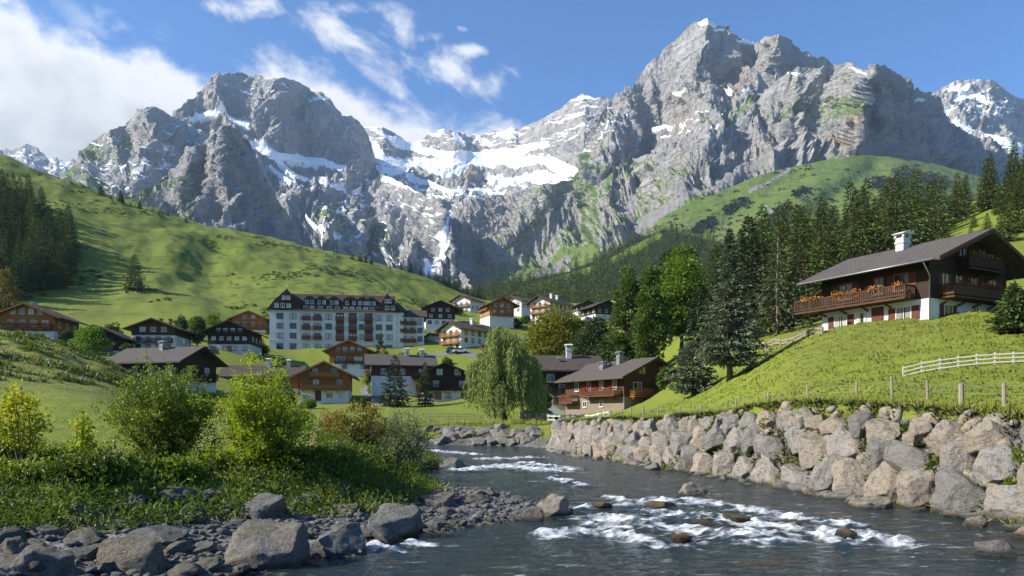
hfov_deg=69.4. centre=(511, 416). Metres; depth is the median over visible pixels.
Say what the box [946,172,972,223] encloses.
spruce tree
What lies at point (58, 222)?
spruce tree
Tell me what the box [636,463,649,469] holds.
rubble stone
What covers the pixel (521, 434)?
bank stone
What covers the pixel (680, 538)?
stream stone
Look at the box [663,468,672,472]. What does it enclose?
rubble stone
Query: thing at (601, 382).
window
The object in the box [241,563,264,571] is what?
bank stone
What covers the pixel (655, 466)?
rubble stone
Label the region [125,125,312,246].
rock spire
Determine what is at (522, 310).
grey chalet
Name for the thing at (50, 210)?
spruce tree
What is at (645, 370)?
window
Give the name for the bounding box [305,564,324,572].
bank stone
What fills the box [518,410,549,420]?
parked car
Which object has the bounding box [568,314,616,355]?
leafy tree
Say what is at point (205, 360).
dark house
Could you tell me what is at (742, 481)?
rubble stone
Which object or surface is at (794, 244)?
spruce tree
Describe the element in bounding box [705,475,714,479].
rubble stone
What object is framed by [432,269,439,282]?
spruce tree
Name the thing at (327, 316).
window
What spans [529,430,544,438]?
bank stone
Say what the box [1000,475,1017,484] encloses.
wall plant
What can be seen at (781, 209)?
spruce tree
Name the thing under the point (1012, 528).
rubble stone
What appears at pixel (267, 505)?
river boulder
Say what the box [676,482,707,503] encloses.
stream stone
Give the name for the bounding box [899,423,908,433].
wall plant
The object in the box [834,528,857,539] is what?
stream stone
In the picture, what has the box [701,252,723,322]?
spruce tree
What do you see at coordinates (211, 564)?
bank stone
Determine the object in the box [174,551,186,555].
bank stone
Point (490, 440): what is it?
bank stone
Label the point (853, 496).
rubble stone
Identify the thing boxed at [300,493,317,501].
bank stone
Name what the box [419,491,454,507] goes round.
river boulder
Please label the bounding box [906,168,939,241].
spruce tree
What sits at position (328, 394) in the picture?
window
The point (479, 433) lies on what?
bank stone
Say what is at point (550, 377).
window
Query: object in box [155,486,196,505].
bank stone
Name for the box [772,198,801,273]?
spruce tree
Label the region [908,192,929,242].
spruce tree
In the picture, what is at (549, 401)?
tree
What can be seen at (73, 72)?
sky
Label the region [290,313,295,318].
window
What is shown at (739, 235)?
spruce tree
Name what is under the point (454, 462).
stream stone
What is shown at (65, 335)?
round bush
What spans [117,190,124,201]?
spruce tree
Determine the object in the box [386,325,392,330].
window
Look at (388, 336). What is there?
window
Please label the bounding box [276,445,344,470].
bank shrub
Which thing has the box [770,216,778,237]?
spruce tree
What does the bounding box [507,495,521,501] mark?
bank stone
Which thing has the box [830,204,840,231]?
spruce tree
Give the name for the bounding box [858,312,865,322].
window
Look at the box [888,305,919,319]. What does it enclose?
window
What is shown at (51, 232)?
spruce tree
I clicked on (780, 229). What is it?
spruce tree
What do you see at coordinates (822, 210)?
spruce tree
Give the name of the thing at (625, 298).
columnar tree
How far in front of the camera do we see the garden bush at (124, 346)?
159.44 m
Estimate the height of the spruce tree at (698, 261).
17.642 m
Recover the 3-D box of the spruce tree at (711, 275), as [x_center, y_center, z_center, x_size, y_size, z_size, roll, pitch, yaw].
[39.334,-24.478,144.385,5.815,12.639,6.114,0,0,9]
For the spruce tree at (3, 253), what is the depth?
239.93 m
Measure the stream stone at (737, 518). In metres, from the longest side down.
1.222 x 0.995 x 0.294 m
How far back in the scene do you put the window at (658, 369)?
102.91 m
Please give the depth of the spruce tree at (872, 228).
144.49 m
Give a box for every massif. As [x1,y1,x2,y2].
[172,72,471,289]
[451,18,993,289]
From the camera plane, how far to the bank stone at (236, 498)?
19.55 m
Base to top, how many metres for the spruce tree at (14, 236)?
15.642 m
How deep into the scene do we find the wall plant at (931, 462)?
23.89 m
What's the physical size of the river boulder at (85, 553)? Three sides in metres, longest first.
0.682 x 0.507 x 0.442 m
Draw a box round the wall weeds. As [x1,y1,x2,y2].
[549,397,1023,522]
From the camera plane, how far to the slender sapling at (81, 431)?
19.73 m
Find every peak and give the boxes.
[0,144,75,176]
[60,106,208,198]
[932,79,1023,162]
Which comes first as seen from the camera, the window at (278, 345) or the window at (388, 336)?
the window at (278, 345)
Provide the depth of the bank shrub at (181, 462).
20.19 m
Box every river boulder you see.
[2,537,27,554]
[7,545,74,575]
[66,543,100,560]
[96,537,166,575]
[125,525,183,545]
[188,541,217,554]
[224,519,309,572]
[240,493,285,518]
[290,520,315,529]
[309,522,367,565]
[330,503,360,515]
[362,527,373,538]
[367,503,422,539]
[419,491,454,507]
[466,493,489,503]
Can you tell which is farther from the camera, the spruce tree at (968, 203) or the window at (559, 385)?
the spruce tree at (968, 203)
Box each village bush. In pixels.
[455,304,463,314]
[514,318,523,327]
[521,315,533,323]
[572,318,585,327]
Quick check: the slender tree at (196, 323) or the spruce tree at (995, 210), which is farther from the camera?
the slender tree at (196, 323)
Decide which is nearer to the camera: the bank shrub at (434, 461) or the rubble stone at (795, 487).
the rubble stone at (795, 487)
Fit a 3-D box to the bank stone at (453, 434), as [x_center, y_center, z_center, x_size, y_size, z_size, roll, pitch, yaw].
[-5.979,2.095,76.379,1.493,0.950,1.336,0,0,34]
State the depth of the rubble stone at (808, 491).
27.71 m
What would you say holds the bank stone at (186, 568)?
on the gravel
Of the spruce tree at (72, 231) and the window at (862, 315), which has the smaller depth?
the window at (862, 315)
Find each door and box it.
[102,346,112,351]
[315,391,320,400]
[435,391,440,399]
[871,306,883,321]
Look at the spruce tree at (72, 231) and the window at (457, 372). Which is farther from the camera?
the spruce tree at (72, 231)
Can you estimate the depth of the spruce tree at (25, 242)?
259.25 m
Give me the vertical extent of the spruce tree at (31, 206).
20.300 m
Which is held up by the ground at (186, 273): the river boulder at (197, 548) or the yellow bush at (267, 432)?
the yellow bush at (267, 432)
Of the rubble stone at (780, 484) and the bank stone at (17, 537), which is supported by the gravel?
the bank stone at (17, 537)
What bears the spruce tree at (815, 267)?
on the ground at (186, 273)
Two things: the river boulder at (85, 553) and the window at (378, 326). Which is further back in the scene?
the window at (378, 326)
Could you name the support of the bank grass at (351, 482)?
on the ground at (186, 273)
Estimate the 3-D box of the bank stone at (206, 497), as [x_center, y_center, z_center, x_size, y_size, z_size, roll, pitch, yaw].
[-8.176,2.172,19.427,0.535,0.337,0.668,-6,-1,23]
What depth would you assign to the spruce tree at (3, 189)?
313.21 m
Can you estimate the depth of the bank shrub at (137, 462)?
19.93 m
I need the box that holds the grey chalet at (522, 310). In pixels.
[506,295,529,316]
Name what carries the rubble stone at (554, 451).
on the ground at (186, 273)
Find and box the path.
[359,385,380,405]
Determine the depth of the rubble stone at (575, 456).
52.70 m
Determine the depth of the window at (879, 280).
61.74 m
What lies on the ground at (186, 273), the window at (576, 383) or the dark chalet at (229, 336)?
the dark chalet at (229, 336)
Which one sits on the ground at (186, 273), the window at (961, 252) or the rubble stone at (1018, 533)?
the rubble stone at (1018, 533)
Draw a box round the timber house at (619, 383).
[554,351,678,414]
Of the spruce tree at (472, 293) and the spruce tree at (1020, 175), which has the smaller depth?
the spruce tree at (1020, 175)
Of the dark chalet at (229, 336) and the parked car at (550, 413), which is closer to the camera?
the parked car at (550, 413)
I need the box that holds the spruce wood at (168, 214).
[0,174,1005,296]
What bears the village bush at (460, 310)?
on the ground at (186, 273)
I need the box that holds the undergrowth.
[0,421,443,534]
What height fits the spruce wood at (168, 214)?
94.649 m
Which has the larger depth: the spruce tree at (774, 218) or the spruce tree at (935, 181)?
the spruce tree at (935, 181)
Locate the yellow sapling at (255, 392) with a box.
[245,372,263,416]
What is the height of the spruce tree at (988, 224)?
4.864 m
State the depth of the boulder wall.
27.88 m
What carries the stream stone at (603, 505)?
in the river
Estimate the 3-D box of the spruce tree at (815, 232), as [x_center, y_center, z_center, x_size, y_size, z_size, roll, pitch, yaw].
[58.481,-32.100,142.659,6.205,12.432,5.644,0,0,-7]
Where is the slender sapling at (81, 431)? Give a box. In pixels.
[63,405,103,460]
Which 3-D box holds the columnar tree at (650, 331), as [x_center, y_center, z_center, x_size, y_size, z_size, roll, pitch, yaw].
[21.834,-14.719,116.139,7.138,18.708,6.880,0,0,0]
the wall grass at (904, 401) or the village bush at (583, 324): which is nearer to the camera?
the wall grass at (904, 401)
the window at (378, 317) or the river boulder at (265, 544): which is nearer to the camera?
the river boulder at (265, 544)
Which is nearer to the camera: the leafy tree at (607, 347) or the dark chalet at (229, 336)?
the leafy tree at (607, 347)
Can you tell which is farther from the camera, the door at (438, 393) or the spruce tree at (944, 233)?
the spruce tree at (944, 233)
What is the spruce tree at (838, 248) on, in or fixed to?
on the ground at (186, 273)
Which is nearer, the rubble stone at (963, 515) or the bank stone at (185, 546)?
the bank stone at (185, 546)
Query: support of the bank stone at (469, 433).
on the ground at (186, 273)
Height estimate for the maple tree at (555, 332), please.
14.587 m
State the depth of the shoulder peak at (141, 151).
2963.04 m
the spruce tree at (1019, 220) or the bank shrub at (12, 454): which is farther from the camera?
the spruce tree at (1019, 220)
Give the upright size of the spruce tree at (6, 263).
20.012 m
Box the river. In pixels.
[256,445,1023,575]
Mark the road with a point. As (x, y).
(471, 354)
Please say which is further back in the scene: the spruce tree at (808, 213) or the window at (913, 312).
the spruce tree at (808, 213)
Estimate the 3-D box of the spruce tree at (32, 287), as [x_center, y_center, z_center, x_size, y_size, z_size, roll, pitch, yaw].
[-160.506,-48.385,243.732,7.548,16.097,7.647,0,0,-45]
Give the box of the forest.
[462,221,752,303]
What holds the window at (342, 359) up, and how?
in the honey chalet at (347, 355)
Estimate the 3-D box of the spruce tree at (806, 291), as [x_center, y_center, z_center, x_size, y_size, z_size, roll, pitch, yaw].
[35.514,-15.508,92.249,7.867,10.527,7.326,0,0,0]
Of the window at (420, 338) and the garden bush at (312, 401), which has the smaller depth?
the garden bush at (312, 401)
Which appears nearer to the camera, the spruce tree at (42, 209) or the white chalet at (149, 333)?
the white chalet at (149, 333)
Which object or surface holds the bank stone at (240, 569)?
on the gravel
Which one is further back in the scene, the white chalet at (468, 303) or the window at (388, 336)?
the white chalet at (468, 303)
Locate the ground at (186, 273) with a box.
[0,155,1023,575]
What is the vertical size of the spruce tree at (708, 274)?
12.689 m
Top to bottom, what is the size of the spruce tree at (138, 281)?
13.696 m
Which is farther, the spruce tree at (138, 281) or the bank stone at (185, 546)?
the spruce tree at (138, 281)
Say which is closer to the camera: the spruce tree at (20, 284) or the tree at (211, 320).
the tree at (211, 320)
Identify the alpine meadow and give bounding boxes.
[643,155,1002,243]
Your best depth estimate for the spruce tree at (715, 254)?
163.48 m
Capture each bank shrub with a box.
[0,432,41,464]
[0,453,58,484]
[31,440,84,462]
[33,445,139,485]
[120,451,179,481]
[143,446,208,483]
[183,444,243,470]
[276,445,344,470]
[311,435,372,466]
[354,439,396,463]
[392,452,423,475]
[414,450,444,471]
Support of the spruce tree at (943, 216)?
on the ground at (186, 273)
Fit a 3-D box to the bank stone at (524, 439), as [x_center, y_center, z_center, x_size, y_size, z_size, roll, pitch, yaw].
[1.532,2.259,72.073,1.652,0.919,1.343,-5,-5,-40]
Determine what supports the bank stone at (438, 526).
on the gravel
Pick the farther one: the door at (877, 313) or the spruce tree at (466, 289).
the spruce tree at (466, 289)
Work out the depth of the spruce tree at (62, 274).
255.53 m
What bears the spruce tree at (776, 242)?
on the ground at (186, 273)
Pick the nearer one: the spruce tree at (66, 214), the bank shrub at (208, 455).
the bank shrub at (208, 455)
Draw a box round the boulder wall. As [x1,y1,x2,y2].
[546,400,1023,524]
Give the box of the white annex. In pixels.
[424,333,440,341]
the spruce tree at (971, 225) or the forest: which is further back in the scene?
the forest
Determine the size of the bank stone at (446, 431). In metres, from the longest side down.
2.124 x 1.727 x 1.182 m
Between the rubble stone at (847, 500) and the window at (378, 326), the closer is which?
the rubble stone at (847, 500)
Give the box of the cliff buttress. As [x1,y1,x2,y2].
[733,62,1020,182]
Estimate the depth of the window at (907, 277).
59.90 m
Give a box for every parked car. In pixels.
[444,347,457,352]
[453,348,467,352]
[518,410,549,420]
[535,410,562,419]
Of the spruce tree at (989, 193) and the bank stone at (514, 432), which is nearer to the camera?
the bank stone at (514, 432)
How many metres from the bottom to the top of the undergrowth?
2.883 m
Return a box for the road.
[426,351,477,358]
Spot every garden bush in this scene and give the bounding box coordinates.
[118,343,131,351]
[200,391,216,398]
[281,384,296,405]
[304,398,316,408]
[358,397,371,408]
[361,372,370,394]
[441,356,452,363]
[462,380,477,402]
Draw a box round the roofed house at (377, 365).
[364,348,437,395]
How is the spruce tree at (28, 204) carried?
on the ground at (186, 273)
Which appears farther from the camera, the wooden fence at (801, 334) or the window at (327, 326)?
the window at (327, 326)
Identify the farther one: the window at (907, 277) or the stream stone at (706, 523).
the window at (907, 277)
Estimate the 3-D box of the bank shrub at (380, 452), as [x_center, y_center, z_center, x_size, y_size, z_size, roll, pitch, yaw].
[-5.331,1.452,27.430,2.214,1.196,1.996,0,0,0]
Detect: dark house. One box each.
[106,340,228,391]
[572,300,594,314]
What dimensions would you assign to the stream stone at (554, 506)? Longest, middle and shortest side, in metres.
1.029 x 1.003 x 0.840 m
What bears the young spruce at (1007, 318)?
on the ground at (186, 273)
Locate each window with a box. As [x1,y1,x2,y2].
[19,308,24,313]
[31,320,36,326]
[42,320,48,326]
[132,366,137,373]
[150,327,155,331]
[161,327,166,331]
[231,346,237,350]
[276,313,282,318]
[276,323,282,328]
[276,332,282,337]
[276,343,282,348]
[289,333,296,338]
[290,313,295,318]
[290,323,295,328]
[290,343,295,348]
[303,343,309,348]
[325,314,331,319]
[325,323,331,329]
[325,333,331,338]
[326,392,332,397]
[337,357,344,361]
[338,393,344,397]
[354,357,362,361]
[359,315,363,320]
[359,324,363,329]
[359,334,363,339]
[376,315,381,320]
[376,324,381,329]
[381,368,385,373]
[386,315,392,320]
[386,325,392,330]
[386,334,392,339]
[417,319,422,324]
[417,336,422,341]
[437,369,442,374]
[445,393,450,397]
[455,369,460,374]
[547,374,553,382]
[553,397,560,404]
[558,384,564,392]
[575,382,578,391]
[599,380,603,390]
[599,401,603,406]
[612,379,616,389]
[633,382,641,388]
[636,366,648,374]
[656,367,662,373]
[828,314,853,328]
[832,281,859,301]
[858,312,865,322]
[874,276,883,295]
[886,271,915,292]
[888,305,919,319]
[938,273,951,288]
[940,304,956,316]
[955,275,962,282]
[959,249,965,257]
[970,277,977,284]
[986,280,998,287]
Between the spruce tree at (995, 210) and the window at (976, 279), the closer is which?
the window at (976, 279)
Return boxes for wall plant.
[664,456,680,467]
[759,416,772,427]
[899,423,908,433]
[923,454,939,472]
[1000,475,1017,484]
[1012,445,1023,465]
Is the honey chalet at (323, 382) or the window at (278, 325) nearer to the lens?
the honey chalet at (323, 382)
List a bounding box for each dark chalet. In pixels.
[200,320,268,355]
[411,362,471,402]
[421,300,459,330]
[577,300,619,320]
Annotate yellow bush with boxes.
[204,349,321,470]
[378,348,388,353]
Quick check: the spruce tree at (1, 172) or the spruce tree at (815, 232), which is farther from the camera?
the spruce tree at (1, 172)
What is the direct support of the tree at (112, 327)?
on the ground at (186, 273)
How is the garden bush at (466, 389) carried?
on the ground at (186, 273)
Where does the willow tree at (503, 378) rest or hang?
on the ground at (186, 273)
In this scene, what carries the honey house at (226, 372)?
on the ground at (186, 273)
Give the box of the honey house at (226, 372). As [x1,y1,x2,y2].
[217,358,307,392]
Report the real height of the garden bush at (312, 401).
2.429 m
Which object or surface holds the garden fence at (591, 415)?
on the ground at (186, 273)
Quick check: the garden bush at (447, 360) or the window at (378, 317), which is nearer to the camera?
the garden bush at (447, 360)
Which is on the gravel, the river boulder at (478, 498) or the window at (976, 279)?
the river boulder at (478, 498)
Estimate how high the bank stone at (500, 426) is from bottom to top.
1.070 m
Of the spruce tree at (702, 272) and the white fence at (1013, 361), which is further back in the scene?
the spruce tree at (702, 272)
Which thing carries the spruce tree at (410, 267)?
on the ground at (186, 273)
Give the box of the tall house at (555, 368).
[529,344,602,413]
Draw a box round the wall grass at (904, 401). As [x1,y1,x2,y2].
[564,390,1023,524]
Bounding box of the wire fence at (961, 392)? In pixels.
[601,377,1023,415]
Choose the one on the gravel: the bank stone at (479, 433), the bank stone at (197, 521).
the bank stone at (197, 521)
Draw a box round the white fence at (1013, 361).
[902,351,1023,376]
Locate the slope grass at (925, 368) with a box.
[549,309,1023,435]
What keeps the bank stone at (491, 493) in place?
on the gravel
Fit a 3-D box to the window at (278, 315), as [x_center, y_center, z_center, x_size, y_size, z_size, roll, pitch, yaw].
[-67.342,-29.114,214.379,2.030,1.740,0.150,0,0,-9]
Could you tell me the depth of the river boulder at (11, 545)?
13.72 m
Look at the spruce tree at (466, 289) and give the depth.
503.02 m
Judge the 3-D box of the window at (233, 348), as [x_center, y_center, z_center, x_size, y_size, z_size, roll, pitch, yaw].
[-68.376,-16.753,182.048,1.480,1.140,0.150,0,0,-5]
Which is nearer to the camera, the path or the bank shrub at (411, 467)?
the bank shrub at (411, 467)
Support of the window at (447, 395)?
in the dark chalet at (446, 379)
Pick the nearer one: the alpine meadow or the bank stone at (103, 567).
the bank stone at (103, 567)
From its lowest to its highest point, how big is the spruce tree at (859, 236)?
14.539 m
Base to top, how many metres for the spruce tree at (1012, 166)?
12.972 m
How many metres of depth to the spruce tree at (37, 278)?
248.72 m
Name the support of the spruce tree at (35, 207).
on the ground at (186, 273)
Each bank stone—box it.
[0,527,27,541]
[0,536,21,548]
[0,554,17,564]
[0,555,17,569]
[20,525,36,529]
[25,538,46,545]
[26,560,46,571]
[28,524,64,537]
[59,565,82,575]
[64,504,88,513]
[65,527,101,546]
[85,561,114,574]
[114,502,135,512]
[128,493,147,504]
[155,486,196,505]
[163,540,192,556]
[166,560,199,575]
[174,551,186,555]
[182,503,200,511]
[182,511,204,523]
[194,492,210,502]
[196,556,222,572]
[203,488,223,497]
[207,524,221,531]
[222,497,241,508]
[222,518,246,528]
[230,563,251,575]
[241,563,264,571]
[290,496,305,505]
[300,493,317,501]
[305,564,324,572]
[334,491,350,498]
[339,482,349,489]
[367,551,375,557]
[369,523,410,548]
[424,425,433,431]
[427,519,444,531]
[433,436,448,444]
[435,518,450,524]
[436,507,454,514]
[441,427,454,436]
[446,435,455,442]
[447,432,458,437]
[454,426,463,430]
[459,432,466,438]
[461,427,474,431]
[464,430,475,436]
[471,437,485,445]
[473,489,486,495]
[475,431,484,436]
[481,426,493,433]
[486,436,497,444]
[486,490,498,495]
[490,428,501,436]
[495,423,506,428]
[495,436,509,445]
[498,429,510,437]
[505,438,516,446]
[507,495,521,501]
[509,428,522,437]
[514,437,519,444]
[515,432,526,437]
[520,435,530,443]
[525,426,539,434]
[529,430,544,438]
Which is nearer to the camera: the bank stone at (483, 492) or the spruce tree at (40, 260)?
the bank stone at (483, 492)
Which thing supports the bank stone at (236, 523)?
on the gravel
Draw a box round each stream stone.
[439,457,467,474]
[521,506,543,523]
[537,493,569,520]
[593,501,611,510]
[645,501,675,512]
[672,533,692,544]
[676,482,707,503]
[693,520,712,527]
[722,513,755,522]
[786,519,804,526]
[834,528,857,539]
[974,539,1018,563]
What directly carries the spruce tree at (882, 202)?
on the ground at (186, 273)
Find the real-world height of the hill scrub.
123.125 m
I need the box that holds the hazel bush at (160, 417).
[88,351,225,462]
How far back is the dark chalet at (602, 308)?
285.14 m
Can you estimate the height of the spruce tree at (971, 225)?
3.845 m
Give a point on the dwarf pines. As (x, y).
(730, 209)
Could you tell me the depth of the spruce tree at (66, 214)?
294.15 m
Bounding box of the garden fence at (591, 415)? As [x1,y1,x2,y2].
[537,410,609,420]
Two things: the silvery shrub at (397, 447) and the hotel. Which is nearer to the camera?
the silvery shrub at (397, 447)
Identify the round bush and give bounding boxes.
[57,330,75,346]
[65,325,113,353]
[655,366,669,389]
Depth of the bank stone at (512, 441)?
71.84 m
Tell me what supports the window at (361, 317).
in the hotel
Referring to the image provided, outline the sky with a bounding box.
[0,0,1023,162]
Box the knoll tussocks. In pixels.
[0,325,145,387]
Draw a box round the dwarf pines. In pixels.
[651,158,980,241]
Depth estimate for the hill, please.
1141.04 m
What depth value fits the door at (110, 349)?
165.32 m
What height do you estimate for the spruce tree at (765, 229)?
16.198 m
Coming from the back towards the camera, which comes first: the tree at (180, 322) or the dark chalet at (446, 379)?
the tree at (180, 322)
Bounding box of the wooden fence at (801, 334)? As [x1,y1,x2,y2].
[752,327,823,348]
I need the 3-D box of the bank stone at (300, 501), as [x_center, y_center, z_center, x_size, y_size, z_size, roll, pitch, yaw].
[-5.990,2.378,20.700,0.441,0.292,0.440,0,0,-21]
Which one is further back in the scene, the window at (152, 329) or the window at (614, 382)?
the window at (152, 329)
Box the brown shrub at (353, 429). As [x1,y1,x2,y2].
[319,398,398,454]
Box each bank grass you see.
[0,435,448,535]
[323,416,553,444]
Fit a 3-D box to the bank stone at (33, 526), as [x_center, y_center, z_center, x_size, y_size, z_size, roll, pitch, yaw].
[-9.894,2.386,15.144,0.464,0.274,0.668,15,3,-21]
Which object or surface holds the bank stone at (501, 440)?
on the ground at (186, 273)
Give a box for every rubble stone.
[548,448,560,455]
[554,450,564,456]
[572,454,581,459]
[590,455,602,460]
[628,459,642,467]
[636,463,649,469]
[644,462,661,473]
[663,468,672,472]
[674,464,685,472]
[691,473,701,479]
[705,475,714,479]
[719,476,727,483]
[738,478,747,486]
[744,483,755,487]
[772,480,789,492]
[786,483,807,495]
[801,487,817,499]
[810,490,831,500]
[823,488,853,504]
[843,497,850,506]
[848,494,860,499]
[848,496,893,514]
[911,507,925,513]
[943,510,960,518]
[957,512,989,522]
[962,516,988,531]
[1004,524,1023,532]
[1008,526,1023,542]
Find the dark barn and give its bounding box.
[79,324,137,351]
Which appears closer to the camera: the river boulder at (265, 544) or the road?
the river boulder at (265, 544)
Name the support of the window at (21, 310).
in the honey chalet at (32, 318)
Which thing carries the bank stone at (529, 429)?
on the ground at (186, 273)
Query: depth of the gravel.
18.38 m
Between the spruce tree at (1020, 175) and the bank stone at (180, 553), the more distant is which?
the spruce tree at (1020, 175)
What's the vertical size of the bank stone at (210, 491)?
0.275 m
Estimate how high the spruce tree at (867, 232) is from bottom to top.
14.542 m
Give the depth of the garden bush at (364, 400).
127.54 m
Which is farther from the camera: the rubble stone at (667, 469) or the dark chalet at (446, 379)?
the dark chalet at (446, 379)
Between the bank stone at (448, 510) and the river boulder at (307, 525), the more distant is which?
the bank stone at (448, 510)
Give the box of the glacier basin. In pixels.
[346,93,610,274]
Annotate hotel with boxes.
[267,289,426,349]
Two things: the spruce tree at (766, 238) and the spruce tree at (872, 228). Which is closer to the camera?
the spruce tree at (766, 238)
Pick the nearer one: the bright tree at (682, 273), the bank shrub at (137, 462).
the bank shrub at (137, 462)
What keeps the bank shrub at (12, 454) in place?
on the ground at (186, 273)
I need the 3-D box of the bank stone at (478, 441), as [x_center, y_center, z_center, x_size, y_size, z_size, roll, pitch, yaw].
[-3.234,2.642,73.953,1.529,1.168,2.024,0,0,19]
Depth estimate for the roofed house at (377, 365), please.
157.79 m
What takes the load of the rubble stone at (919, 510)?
on the ground at (186, 273)
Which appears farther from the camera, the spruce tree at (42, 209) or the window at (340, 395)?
the spruce tree at (42, 209)
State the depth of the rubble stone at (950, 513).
21.91 m
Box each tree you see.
[0,168,11,208]
[0,175,9,215]
[0,230,9,285]
[0,238,17,296]
[0,267,25,310]
[0,378,53,463]
[1,231,16,277]
[4,172,11,192]
[6,243,34,299]
[7,172,20,207]
[7,230,20,261]
[12,175,26,213]
[12,233,24,267]
[14,228,38,276]
[16,246,38,292]
[17,188,28,225]
[19,233,48,290]
[20,196,39,240]
[21,173,38,210]
[22,216,42,257]
[23,192,40,228]
[25,197,43,224]
[26,213,37,237]
[30,232,57,288]
[32,219,45,247]
[32,228,50,276]
[35,217,52,266]
[36,186,49,218]
[43,206,56,237]
[44,235,59,278]
[45,228,60,273]
[48,244,71,288]
[53,211,66,242]
[55,203,81,253]
[55,223,71,262]
[59,210,83,261]
[62,234,78,274]
[96,183,104,194]
[104,321,123,333]
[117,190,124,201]
[121,254,147,290]
[173,314,189,329]
[186,314,206,345]
[205,313,221,336]
[262,339,268,355]
[375,333,385,353]
[407,261,412,272]
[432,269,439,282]
[439,270,447,286]
[447,276,452,288]
[452,276,459,290]
[457,280,464,293]
[462,324,548,420]
[464,285,470,295]
[470,285,476,297]
[475,286,482,299]
[520,303,584,354]
[534,390,552,409]
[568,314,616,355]
[590,330,617,361]
[604,263,641,360]
[629,263,673,358]
[656,243,713,353]
[657,249,683,342]
[692,247,703,282]
[697,261,707,307]
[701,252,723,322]
[702,260,712,302]
[704,259,715,306]
[705,243,720,286]
[705,255,716,288]
[735,228,744,256]
[743,204,776,289]
[756,216,773,250]
[761,241,789,318]
[762,215,791,291]
[770,206,789,250]
[770,207,821,316]
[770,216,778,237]
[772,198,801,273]
[775,251,821,328]
[780,235,806,286]
[786,203,813,264]
[796,218,821,286]
[798,213,810,240]
[803,204,814,241]
[807,237,829,309]
[808,224,837,295]
[810,195,833,263]
[810,218,827,269]
[811,197,838,254]
[821,204,841,266]
[827,178,870,265]
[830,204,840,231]
[836,190,875,264]
[836,202,870,262]
[839,196,873,262]
[855,178,885,253]
[859,187,875,242]
[870,200,881,244]
[871,177,899,252]
[871,185,898,232]
[874,177,920,252]
[875,189,886,232]
[875,193,898,251]
[879,173,921,251]
[896,181,930,244]
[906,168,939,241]
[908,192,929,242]
[922,180,939,235]
[923,178,942,223]
[924,190,942,238]
[928,175,956,234]
[930,183,943,224]
[940,221,952,238]
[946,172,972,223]
[946,180,959,217]
[955,174,978,217]
[968,212,979,227]
[973,158,994,207]
[974,158,1001,212]
[980,212,993,230]
[983,153,1003,197]
[990,190,1006,214]
[994,198,1021,240]
[998,141,1023,202]
[998,174,1022,210]
[1001,149,1023,188]
[1003,180,1023,233]
[1008,163,1023,208]
[1014,145,1023,189]
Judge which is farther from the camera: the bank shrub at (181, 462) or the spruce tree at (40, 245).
the spruce tree at (40, 245)
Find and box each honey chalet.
[0,302,87,341]
[227,310,268,332]
[291,361,359,403]
[322,339,376,376]
[474,297,519,327]
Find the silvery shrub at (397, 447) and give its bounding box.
[373,401,434,472]
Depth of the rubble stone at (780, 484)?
30.33 m
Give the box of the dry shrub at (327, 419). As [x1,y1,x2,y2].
[311,406,343,435]
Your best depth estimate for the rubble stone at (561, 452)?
57.65 m
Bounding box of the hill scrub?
[37,173,466,333]
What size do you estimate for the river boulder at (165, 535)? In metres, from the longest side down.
1.208 x 1.002 x 0.674 m
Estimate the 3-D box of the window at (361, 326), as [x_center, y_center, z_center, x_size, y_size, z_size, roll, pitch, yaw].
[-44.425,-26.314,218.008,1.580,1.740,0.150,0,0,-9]
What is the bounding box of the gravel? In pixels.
[0,480,614,575]
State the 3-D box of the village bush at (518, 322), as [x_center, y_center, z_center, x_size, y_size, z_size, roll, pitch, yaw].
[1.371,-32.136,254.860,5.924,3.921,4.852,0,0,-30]
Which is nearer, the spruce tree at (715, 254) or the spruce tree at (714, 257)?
the spruce tree at (714, 257)
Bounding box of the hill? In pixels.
[498,229,737,301]
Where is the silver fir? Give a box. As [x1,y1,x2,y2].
[664,339,719,395]
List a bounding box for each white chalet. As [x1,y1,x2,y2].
[122,318,198,347]
[434,318,499,347]
[448,294,485,311]
[524,293,576,323]
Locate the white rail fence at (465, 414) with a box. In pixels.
[421,413,483,419]
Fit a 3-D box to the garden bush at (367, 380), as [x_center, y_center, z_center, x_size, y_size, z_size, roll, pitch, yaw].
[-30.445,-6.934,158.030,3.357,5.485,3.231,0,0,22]
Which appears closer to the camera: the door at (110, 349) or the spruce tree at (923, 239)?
the spruce tree at (923, 239)
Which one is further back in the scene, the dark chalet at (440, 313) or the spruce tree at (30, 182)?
the spruce tree at (30, 182)
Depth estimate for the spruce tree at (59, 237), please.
280.12 m
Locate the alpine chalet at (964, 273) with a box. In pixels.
[794,228,1023,330]
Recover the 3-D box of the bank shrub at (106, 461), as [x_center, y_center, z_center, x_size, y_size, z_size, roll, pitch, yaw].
[-10.951,1.370,18.962,2.464,1.296,2.294,0,0,0]
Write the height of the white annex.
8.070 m
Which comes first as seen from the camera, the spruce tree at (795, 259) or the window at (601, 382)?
the window at (601, 382)
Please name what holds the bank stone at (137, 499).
on the ground at (186, 273)
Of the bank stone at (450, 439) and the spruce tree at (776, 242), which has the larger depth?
the spruce tree at (776, 242)
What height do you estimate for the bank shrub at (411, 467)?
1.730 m
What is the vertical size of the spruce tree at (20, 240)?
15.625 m
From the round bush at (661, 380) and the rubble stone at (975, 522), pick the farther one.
the round bush at (661, 380)
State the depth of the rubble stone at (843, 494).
26.50 m
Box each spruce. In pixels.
[376,355,413,406]
[414,361,435,406]
[678,282,711,358]
[693,228,773,381]
[700,244,740,331]
[720,214,784,347]
[745,240,774,305]
[750,230,817,335]
[984,279,1023,333]

